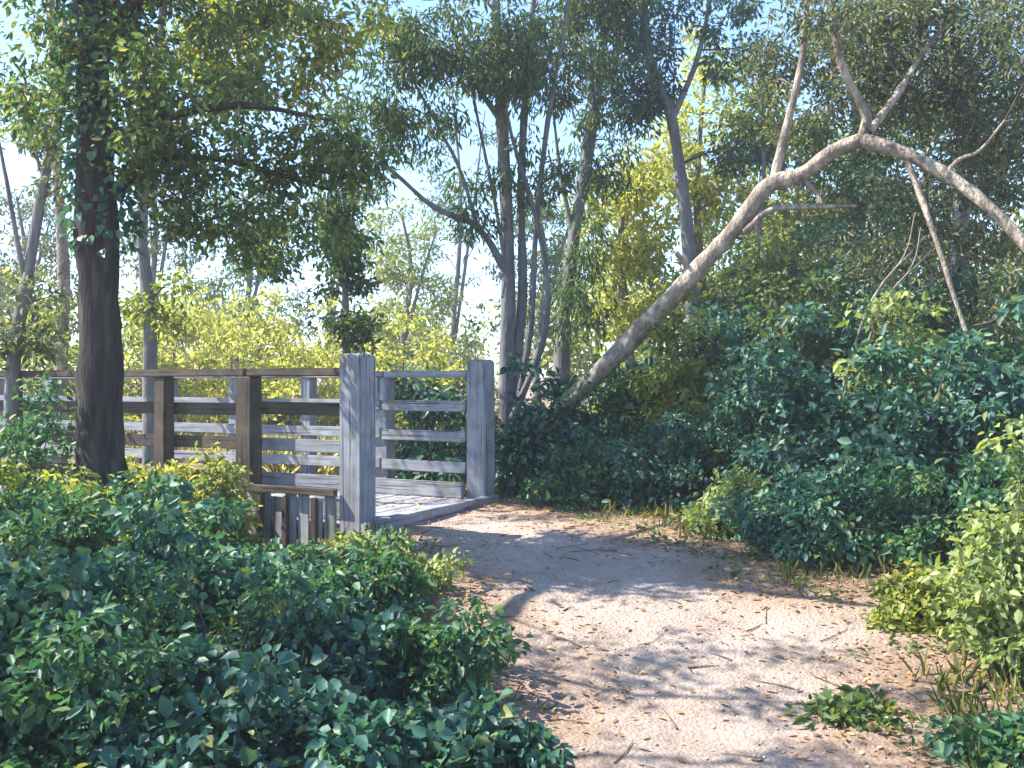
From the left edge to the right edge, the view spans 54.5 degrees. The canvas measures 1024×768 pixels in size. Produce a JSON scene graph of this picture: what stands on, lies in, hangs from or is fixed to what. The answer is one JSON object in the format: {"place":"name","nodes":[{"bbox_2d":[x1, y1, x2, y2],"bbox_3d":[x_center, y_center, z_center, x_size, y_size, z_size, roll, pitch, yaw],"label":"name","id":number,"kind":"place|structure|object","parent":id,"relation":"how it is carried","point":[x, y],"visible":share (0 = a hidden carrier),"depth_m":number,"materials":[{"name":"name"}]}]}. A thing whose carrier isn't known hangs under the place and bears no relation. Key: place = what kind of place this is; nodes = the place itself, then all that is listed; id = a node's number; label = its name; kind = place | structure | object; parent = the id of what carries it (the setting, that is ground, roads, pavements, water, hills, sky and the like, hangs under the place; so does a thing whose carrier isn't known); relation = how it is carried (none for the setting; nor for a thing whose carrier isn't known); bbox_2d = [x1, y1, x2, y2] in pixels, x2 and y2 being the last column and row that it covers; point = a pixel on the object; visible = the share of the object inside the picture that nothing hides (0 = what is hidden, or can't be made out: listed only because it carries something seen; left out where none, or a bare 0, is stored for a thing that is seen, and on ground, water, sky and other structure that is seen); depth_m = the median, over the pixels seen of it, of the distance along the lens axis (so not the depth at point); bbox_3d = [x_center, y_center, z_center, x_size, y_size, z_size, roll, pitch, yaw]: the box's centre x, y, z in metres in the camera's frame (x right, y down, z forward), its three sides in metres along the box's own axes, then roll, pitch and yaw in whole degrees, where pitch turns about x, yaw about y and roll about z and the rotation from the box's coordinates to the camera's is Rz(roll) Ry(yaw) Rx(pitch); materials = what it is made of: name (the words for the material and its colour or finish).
{"place":"outdoors","nodes":[
{"label":"outdoors","id":0,"kind":"place"},
{"bbox_2d":[0,0,1023,379],"label":"sky","id":1,"kind":"structure","parent":0,"point":[20,169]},
{"bbox_2d":[23,377,1023,767],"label":"ground","id":2,"kind":"structure","parent":0,"point":[921,685],"depth_m":6.53,"materials":[{"name":"soil"}]},
{"bbox_2d":[0,454,39,545],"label":"lime bush","id":3,"kind":"object","parent":2,"relation":"on","point":[11,487],"visible":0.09,"depth_m":6.63,"materials":[{"name":"green plant"}]},
{"bbox_2d":[0,456,72,553],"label":"lime bush","id":4,"kind":"object","parent":2,"relation":"on","point":[5,473],"visible":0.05,"depth_m":5.76,"materials":[{"name":"green plant"}]},
{"bbox_2d":[0,268,75,366],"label":"distant tree","id":5,"kind":"object","parent":2,"relation":"on","point":[7,299],"visible":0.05,"depth_m":33.89,"materials":[{"name":"green plant"}]},
{"bbox_2d":[0,371,76,533],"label":"leafy bush","id":6,"kind":"object","parent":2,"relation":"on","point":[28,444],"visible":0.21,"depth_m":7.24,"materials":[{"name":"green plant"}]},
{"bbox_2d":[0,0,78,462],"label":"sunlit birch","id":7,"kind":"object","parent":2,"relation":"on","point":[63,259],"visible":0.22,"depth_m":12.94,"materials":[{"name":"green plant"}]},
{"bbox_2d":[0,175,78,352],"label":"background tree","id":8,"kind":"object","parent":2,"relation":"on","point":[45,238],"visible":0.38,"depth_m":24.98,"materials":[{"name":"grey plant"}]},
{"bbox_2d":[0,569,104,767],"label":"ivy bush","id":9,"kind":"object","parent":2,"relation":"on","point":[12,620],"visible":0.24,"depth_m":3.95,"materials":[{"name":"green plant"}]},
{"bbox_2d":[0,534,131,642],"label":"bramble bush","id":10,"kind":"object","parent":2,"relation":"on","point":[51,556],"visible":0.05,"depth_m":4.85,"materials":[{"name":"green plant"}]},
{"bbox_2d":[0,263,143,431],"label":"sunlit bush","id":11,"kind":"object","parent":2,"relation":"on","point":[48,366],"visible":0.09,"depth_m":17.79,"materials":[{"name":"green plant"}]},
{"bbox_2d":[0,0,166,532],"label":"leaning sapling","id":12,"kind":"object","parent":2,"relation":"on","point":[14,343],"visible":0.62,"depth_m":9.44,"materials":[{"name":"green plant"}]},
{"bbox_2d":[0,459,175,641],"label":"bramble bush","id":13,"kind":"object","parent":2,"relation":"on","point":[53,518],"visible":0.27,"depth_m":5.68,"materials":[{"name":"green plant"}]},
{"bbox_2d":[37,457,167,555],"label":"lime bush","id":14,"kind":"object","parent":2,"relation":"on","point":[46,474],"visible":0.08,"depth_m":6.66,"materials":[{"name":"green plant"}]},
{"bbox_2d":[0,539,216,696],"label":"ivy bush","id":15,"kind":"object","parent":2,"relation":"on","point":[43,585],"visible":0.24,"depth_m":4.49,"materials":[{"name":"green plant"}]},
{"bbox_2d":[0,589,256,767],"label":"bramble bush","id":16,"kind":"object","parent":2,"relation":"on","point":[75,678],"visible":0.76,"depth_m":3.74,"materials":[{"name":"green plant"}]},
{"bbox_2d":[75,125,225,365],"bbox_3d":[-8.634,-2.878,23.981,3.568,8.210,3.197,0,0,0],"label":"background tree","id":17,"kind":"object","parent":2,"relation":"on","point":[155,248],"visible":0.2,"depth_m":23.94,"materials":[{"name":"green plant"}]},
{"bbox_2d":[125,454,197,523],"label":"bush","id":18,"kind":"object","parent":2,"relation":"on","point":[175,469],"visible":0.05,"depth_m":7.94,"materials":[{"name":"yellow plant"}]},
{"bbox_2d":[67,266,268,433],"bbox_3d":[-6.609,-0.460,18.835,3.806,3.327,4.414,0,0,0],"label":"sunlit bush","id":19,"kind":"object","parent":2,"relation":"on","point":[191,387],"visible":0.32,"depth_m":18.79,"materials":[{"name":"green plant"}]},
{"bbox_2d":[129,492,253,571],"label":"bramble bush","id":20,"kind":"object","parent":2,"relation":"on","point":[207,533],"visible":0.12,"depth_m":6.79,"materials":[{"name":"green plant"}]},
{"bbox_2d":[101,474,290,642],"bbox_3d":[-1.912,1.023,5.858,1.156,0.981,1.374,0,0,-35],"label":"ivy bush","id":21,"kind":"object","parent":2,"relation":"on","point":[152,550],"visible":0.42,"depth_m":5.63,"materials":[{"name":"green plant"}]},
{"bbox_2d":[0,0,410,533],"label":"ivy clad tree","id":22,"kind":"object","parent":2,"relation":"on","point":[93,47],"visible":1,"depth_m":7.17,"materials":[{"name":"green plant"}]},
{"bbox_2d":[121,292,307,392],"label":"bush","id":23,"kind":"object","parent":2,"relation":"on","point":[202,306],"visible":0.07,"depth_m":37.33,"materials":[{"name":"green plant"}]},
{"bbox_2d":[171,440,268,549],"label":"bush","id":24,"kind":"object","parent":2,"relation":"on","point":[222,481],"visible":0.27,"depth_m":7.67,"materials":[{"name":"green plant"}]},
{"bbox_2d":[90,540,371,717],"bbox_3d":[-1.428,1.191,4.922,1.381,0.849,1.301,0,0,-41],"label":"bramble bush","id":25,"kind":"object","parent":2,"relation":"on","point":[163,592],"visible":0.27,"depth_m":4.71,"materials":[{"name":"green plant"}]},
{"bbox_2d":[133,283,337,431],"bbox_3d":[-5.957,-0.447,21.035,4.304,3.396,4.204,0,0,0],"label":"sunlit bush","id":26,"kind":"object","parent":2,"relation":"on","point":[232,350],"visible":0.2,"depth_m":21.05,"materials":[{"name":"green plant"}]},
{"bbox_2d":[0,354,498,547],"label":"footbridge","id":27,"kind":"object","parent":2,"relation":"on","point":[365,406],"visible":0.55,"depth_m":8.72,"materials":[{"name":"grey wood"}]},
{"bbox_2d":[281,491,457,517],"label":"deck litter","id":28,"kind":"object","parent":27,"relation":"on","point":[403,500],"visible":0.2,"depth_m":9.20,"materials":[{"name":"brown plant"}]},
{"bbox_2d":[76,633,425,767],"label":"bramble bush","id":29,"kind":"object","parent":2,"relation":"on","point":[234,721],"visible":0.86,"depth_m":3.79,"materials":[{"name":"green plant"}]},
{"bbox_2d":[181,163,323,368],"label":"background tree","id":30,"kind":"object","parent":2,"relation":"on","point":[249,279],"visible":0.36,"depth_m":26.72,"materials":[{"name":"green plant"}]},
{"bbox_2d":[109,0,404,466],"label":"bright leaved tree","id":31,"kind":"object","parent":2,"relation":"on","point":[151,305],"visible":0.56,"depth_m":9.76,"materials":[{"name":"green plant"}]},
{"bbox_2d":[240,537,338,583],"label":"bramble","id":32,"kind":"object","parent":2,"relation":"on","point":[298,552],"visible":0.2,"depth_m":6.52,"materials":[{"name":"green plant"}]},
{"bbox_2d":[212,181,387,354],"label":"young tree","id":33,"kind":"object","parent":2,"relation":"on","point":[359,330],"visible":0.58,"depth_m":12.43,"materials":[{"name":"green plant"}]},
{"bbox_2d":[212,286,397,425],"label":"sunlit bush","id":34,"kind":"object","parent":2,"relation":"on","point":[278,389],"visible":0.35,"depth_m":19.01,"materials":[{"name":"green plant"}]},
{"bbox_2d":[23,407,597,475],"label":"meadow grass","id":35,"kind":"structure","parent":2,"relation":"on","point":[289,468],"depth_m":15.24,"materials":[{"name":"green plant"}]},
{"bbox_2d":[220,550,410,637],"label":"bramble bush","id":36,"kind":"object","parent":2,"relation":"on","point":[317,566],"visible":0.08,"depth_m":5.86,"materials":[{"name":"green plant"}]},
{"bbox_2d":[233,576,431,719],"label":"bramble bush","id":37,"kind":"object","parent":2,"relation":"on","point":[353,661],"visible":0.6,"depth_m":4.70,"materials":[{"name":"green plant"}]},
{"bbox_2d":[278,104,388,390],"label":"background tree","id":38,"kind":"object","parent":2,"relation":"on","point":[294,319],"visible":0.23,"depth_m":29.93,"materials":[{"name":"green plant"}]},
{"bbox_2d":[304,525,436,620],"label":"bramble","id":39,"kind":"object","parent":2,"relation":"on","point":[385,567],"visible":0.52,"depth_m":5.77,"materials":[{"name":"green plant"}]},
{"bbox_2d":[267,698,505,767],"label":"ivy bush","id":40,"kind":"object","parent":2,"relation":"on","point":[362,741],"visible":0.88,"depth_m":3.75,"materials":[{"name":"green plant"}]},
{"bbox_2d":[308,302,466,442],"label":"sunlit bush","id":41,"kind":"object","parent":2,"relation":"on","point":[400,423],"visible":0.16,"depth_m":19.24,"materials":[{"name":"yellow plant"}]},
{"bbox_2d":[303,293,491,393],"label":"distant tree","id":42,"kind":"object","parent":2,"relation":"on","point":[412,355],"visible":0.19,"depth_m":39.24,"materials":[{"name":"green plant"}]},
{"bbox_2d":[324,524,478,600],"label":"pale herb","id":43,"kind":"object","parent":2,"relation":"on","point":[440,581],"visible":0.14,"depth_m":6.36,"materials":[{"name":"green plant"}]},
{"bbox_2d":[349,195,468,370],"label":"background tree","id":44,"kind":"object","parent":2,"relation":"on","point":[399,279],"visible":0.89,"depth_m":25.93,"materials":[{"name":"green plant"}]},
{"bbox_2d":[386,362,500,482],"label":"green bush","id":45,"kind":"object","parent":2,"relation":"on","point":[415,450],"visible":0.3,"depth_m":11.98,"materials":[{"name":"green plant"}]},
{"bbox_2d":[402,53,501,396],"bbox_3d":[-1.743,-4.548,30.850,3.579,11.431,3.158,0,0,0],"label":"background tree","id":46,"kind":"object","parent":2,"relation":"on","point":[454,322],"visible":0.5,"depth_m":30.95,"materials":[{"name":"green plant"}]},
{"bbox_2d":[381,596,534,710],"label":"bramble","id":47,"kind":"object","parent":2,"relation":"on","point":[446,659],"visible":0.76,"depth_m":4.80,"materials":[{"name":"green plant"}]},
{"bbox_2d":[395,314,537,467],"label":"green bush","id":48,"kind":"object","parent":2,"relation":"on","point":[463,380],"visible":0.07,"depth_m":18.36,"materials":[{"name":"green plant"}]},
{"bbox_2d":[392,679,577,767],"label":"ground ivy","id":49,"kind":"object","parent":2,"relation":"on","point":[522,744],"visible":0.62,"depth_m":4.02,"materials":[{"name":"green plant"}]},
{"bbox_2d":[303,0,667,467],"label":"multi stem tree","id":50,"kind":"object","parent":2,"relation":"on","point":[525,80],"visible":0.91,"depth_m":12.63,"materials":[{"name":"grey plant"}]},
{"bbox_2d":[492,178,589,400],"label":"background tree","id":51,"kind":"object","parent":2,"relation":"on","point":[551,260],"visible":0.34,"depth_m":24.86,"materials":[{"name":"grey plant"}]},
{"bbox_2d":[461,353,637,500],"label":"dark shrub","id":52,"kind":"object","parent":2,"relation":"on","point":[527,435],"visible":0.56,"depth_m":10.16,"materials":[{"name":"green plant"}]},
{"bbox_2d":[477,278,684,405],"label":"distant tree","id":53,"kind":"object","parent":2,"relation":"on","point":[579,364],"visible":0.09,"depth_m":34.95,"materials":[{"name":"green plant"}]},
{"bbox_2d":[516,431,659,513],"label":"bramble bush","id":54,"kind":"object","parent":2,"relation":"on","point":[589,460],"visible":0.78,"depth_m":9.16,"materials":[{"name":"green plant"}]},
{"bbox_2d":[546,331,643,428],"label":"sunlit bush","id":55,"kind":"object","parent":2,"relation":"on","point":[586,347],"visible":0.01,"depth_m":18.59,"materials":[{"name":"green plant"}]},
{"bbox_2d":[168,476,1023,767],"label":"grass","id":56,"kind":"structure","parent":2,"relation":"on","point":[959,705],"depth_m":5.09,"materials":[{"name":"green plant"}]},
{"bbox_2d":[515,0,687,405],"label":"slender tree","id":57,"kind":"object","parent":2,"relation":"on","point":[565,295],"visible":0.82,"depth_m":14.31,"materials":[{"name":"green plant"}]},
{"bbox_2d":[560,130,688,393],"bbox_3d":[1.817,-1.466,16.520,2.169,5.406,2.303,0,0,0],"label":"background tree","id":58,"kind":"object","parent":2,"relation":"on","point":[633,262],"visible":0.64,"depth_m":16.16,"materials":[{"name":"green plant"}]},
{"bbox_2d":[533,354,717,495],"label":"dark shrub","id":59,"kind":"object","parent":2,"relation":"on","point":[614,403],"visible":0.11,"depth_m":10.20,"materials":[{"name":"green plant"}]},
{"bbox_2d":[309,500,1023,767],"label":"weeds","id":60,"kind":"object","parent":2,"relation":"on","point":[892,641],"visible":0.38,"depth_m":6.46,"materials":[{"name":"green plant"}]},
{"bbox_2d":[596,408,755,515],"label":"dark shrub","id":61,"kind":"object","parent":2,"relation":"on","point":[678,473],"visible":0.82,"depth_m":8.81,"materials":[{"name":"green plant"}]},
{"bbox_2d":[618,272,737,496],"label":"lime bush","id":62,"kind":"object","parent":2,"relation":"on","point":[671,381],"visible":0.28,"depth_m":9.90,"materials":[{"name":"green plant"}]},
{"bbox_2d":[586,0,786,358],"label":"crooked tree","id":63,"kind":"object","parent":2,"relation":"on","point":[651,105],"visible":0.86,"depth_m":13.93,"materials":[{"name":"green plant"}]},
{"bbox_2d":[641,23,760,342],"bbox_3d":[3.301,-2.466,17.006,2.296,7.444,2.084,0,0,0],"label":"background tree","id":64,"kind":"object","parent":2,"relation":"on","point":[705,191],"visible":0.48,"depth_m":16.83,"materials":[{"name":"green plant"}]},
{"bbox_2d":[623,299,779,495],"bbox_3d":[2.064,0.154,10.738,2.019,2.146,2.076,0,0,0],"label":"dark shrub","id":65,"kind":"object","parent":2,"relation":"on","point":[728,329],"visible":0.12,"depth_m":10.38,"materials":[{"name":"green plant"}]},
{"bbox_2d":[600,288,806,424],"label":"sunlit bush","id":66,"kind":"object","parent":2,"relation":"on","point":[645,351],"visible":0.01,"depth_m":18.58,"materials":[{"name":"green plant"}]},
{"bbox_2d":[669,465,776,540],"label":"pale herb","id":67,"kind":"object","parent":2,"relation":"on","point":[734,485],"visible":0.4,"depth_m":7.70,"materials":[{"name":"green plant"}]},
{"bbox_2d":[670,231,814,431],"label":"tall shrub","id":68,"kind":"object","parent":2,"relation":"on","point":[714,294],"visible":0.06,"depth_m":11.71,"materials":[{"name":"green plant"}]},
{"bbox_2d":[692,186,821,311],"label":"background tree","id":69,"kind":"object","parent":2,"relation":"on","point":[711,224],"visible":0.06,"depth_m":23.09,"materials":[{"name":"green plant"}]},
{"bbox_2d":[708,43,842,313],"bbox_3d":[3.498,-1.567,12.931,1.853,5.643,1.177,0,0,25],"label":"sapling","id":70,"kind":"object","parent":2,"relation":"on","point":[747,124],"visible":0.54,"depth_m":12.91,"materials":[{"name":"green plant"}]},
{"bbox_2d":[546,0,1023,447],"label":"leaning tree","id":71,"kind":"object","parent":2,"relation":"on","point":[872,64],"visible":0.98,"depth_m":9.64,"materials":[{"name":"beige plant"}]},
{"bbox_2d":[722,70,849,350],"bbox_3d":[4.647,-2.032,16.393,2.229,6.565,2.327,0,0,0],"label":"background tree","id":72,"kind":"object","parent":2,"relation":"on","point":[800,196],"visible":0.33,"depth_m":16.24,"materials":[{"name":"green plant"}]},
{"bbox_2d":[718,269,860,469],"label":"dark shrub","id":73,"kind":"object","parent":2,"relation":"on","point":[816,288],"visible":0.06,"depth_m":10.50,"materials":[{"name":"green plant"}]},
{"bbox_2d":[701,301,882,514],"bbox_3d":[2.475,0.274,8.426,1.691,1.890,2.004,0,0,0],"label":"dark shrub","id":74,"kind":"object","parent":2,"relation":"on","point":[771,445],"visible":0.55,"depth_m":8.15,"materials":[{"name":"green plant"}]},
{"bbox_2d":[710,105,880,344],"bbox_3d":[5.632,-2.072,19.123,3.469,6.626,3.451,0,0,0],"label":"background tree","id":75,"kind":"object","parent":2,"relation":"on","point":[742,234],"visible":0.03,"depth_m":18.99,"materials":[{"name":"green plant"}]},
{"bbox_2d":[708,448,896,568],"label":"ivy bush","id":76,"kind":"object","parent":2,"relation":"on","point":[788,523],"visible":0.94,"depth_m":7.10,"materials":[{"name":"green plant"}]},
{"bbox_2d":[782,683,924,735],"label":"ground herb","id":77,"kind":"object","parent":2,"relation":"on","point":[853,707],"visible":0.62,"depth_m":4.69,"materials":[{"name":"green plant"}]},
{"bbox_2d":[773,0,935,354],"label":"background tree","id":78,"kind":"object","parent":2,"relation":"on","point":[859,157],"visible":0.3,"depth_m":13.43,"materials":[{"name":"green plant"}]},
{"bbox_2d":[779,158,952,406],"bbox_3d":[4.271,-0.677,11.915,2.417,3.748,2.570,0,0,0],"label":"tall shrub","id":79,"kind":"object","parent":2,"relation":"on","point":[811,230],"visible":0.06,"depth_m":11.59,"materials":[{"name":"green plant"}]},
{"bbox_2d":[838,214,926,398],"bbox_3d":[3.166,-0.190,8.900,1.085,2.672,0.035,0,0,0],"label":"dead stick","id":80,"kind":"object","parent":2,"relation":"on","point":[886,279],"visible":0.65,"depth_m":8.89,"materials":[{"name":"brown wood"}]},
{"bbox_2d":[804,100,969,318],"bbox_3d":[7.734,-2.425,20.957,3.641,7.351,3.453,0,0,0],"label":"background tree","id":81,"kind":"object","parent":2,"relation":"on","point":[875,229],"visible":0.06,"depth_m":20.84,"materials":[{"name":"green plant"}]},
{"bbox_2d":[832,287,953,517],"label":"pale bush","id":82,"kind":"object","parent":2,"relation":"on","point":[875,307],"visible":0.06,"depth_m":8.61,"materials":[{"name":"green plant"}]},
{"bbox_2d":[853,227,932,394],"bbox_3d":[3.223,-0.119,8.800,0.995,2.538,0.035,0,0,0],"label":"dead stick","id":83,"kind":"object","parent":2,"relation":"on","point":[898,284],"visible":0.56,"depth_m":8.79,"materials":[{"name":"brown wood"}]},
{"bbox_2d":[772,323,1023,523],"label":"dark shrub","id":84,"kind":"object","parent":2,"relation":"on","point":[897,439],"visible":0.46,"depth_m":7.62,"materials":[{"name":"green plant"}]},
{"bbox_2d":[799,207,1000,411],"bbox_3d":[4.109,-0.289,10.348,2.574,3.042,2.243,0,0,0],"label":"dark shrub","id":85,"kind":"object","parent":2,"relation":"on","point":[850,330],"visible":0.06,"depth_m":10.22,"materials":[{"name":"green plant"}]},
{"bbox_2d":[795,450,1023,578],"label":"dark shrub","id":86,"kind":"object","parent":2,"relation":"on","point":[917,527],"visible":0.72,"depth_m":6.73,"materials":[{"name":"green plant"}]},
{"bbox_2d":[814,34,1023,335],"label":"background tree","id":87,"kind":"object","parent":2,"relation":"on","point":[945,204],"visible":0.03,"depth_m":16.62,"materials":[{"name":"green plant"}]},
{"bbox_2d":[859,550,980,640],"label":"pale herb","id":88,"kind":"object","parent":2,"relation":"on","point":[914,601],"visible":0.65,"depth_m":5.81,"materials":[{"name":"green plant"}]},
{"bbox_2d":[854,0,1023,342],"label":"background tree","id":89,"kind":"object","parent":2,"relation":"on","point":[955,211],"visible":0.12,"depth_m":12.75,"materials":[{"name":"green plant"}]},
{"bbox_2d":[893,287,1023,519],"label":"dark shrub","id":90,"kind":"object","parent":2,"relation":"on","point":[994,377],"visible":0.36,"depth_m":7.41,"materials":[{"name":"green plant"}]},
{"bbox_2d":[899,206,1023,352],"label":"distant tree","id":91,"kind":"object","parent":2,"relation":"on","point":[1018,218],"visible":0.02,"depth_m":32.55,"materials":[{"name":"green plant"}]},
{"bbox_2d":[916,260,1023,439],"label":"dark shrub","id":92,"kind":"object","parent":2,"relation":"on","point":[1013,348],"visible":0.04,"depth_m":9.94,"materials":[{"name":"green plant"}]},
{"bbox_2d":[921,413,1023,680],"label":"light bush","id":93,"kind":"object","parent":2,"relation":"on","point":[993,596],"visible":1,"depth_m":5.12,"materials":[{"name":"green plant"}]},
{"bbox_2d":[922,708,1023,767],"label":"ground herb","id":94,"kind":"object","parent":2,"relation":"on","point":[953,741],"visible":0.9,"depth_m":4.19,"materials":[{"name":"green plant"}]},
{"bbox_2d":[927,169,1023,364],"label":"green bush","id":95,"kind":"object","parent":2,"relation":"on","point":[997,343],"depth_m":15.74,"materials":[{"name":"green plant"}]},
{"bbox_2d":[932,447,1023,580],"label":"bramble bush","id":96,"kind":"object","parent":2,"relation":"on","point":[991,470],"visible":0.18,"depth_m":6.46,"materials":[{"name":"green plant"}]},
{"bbox_2d":[386,503,1004,767],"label":"path","id":97,"kind":"structure","parent":0,"point":[744,732],"depth_m":5.52,"materials":[{"name":"beige sand"}]},
{"bbox_2d":[273,496,1023,767],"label":"leaf litter","id":98,"kind":"object","parent":97,"relation":"on","point":[907,729],"visible":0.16,"depth_m":5.56,"materials":[{"name":"brown plant"}]},
{"bbox_2d":[405,508,973,767],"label":"pebbles","id":99,"kind":"object","parent":97,"relation":"on","point":[714,727],"visible":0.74,"depth_m":5.63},
{"bbox_2d":[420,511,968,767],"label":"fallen twigs","id":100,"kind":"object","parent":97,"relation":"on","point":[674,724],"visible":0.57,"depth_m":5.64,"materials":[{"name":"brown wood"}]}
]}

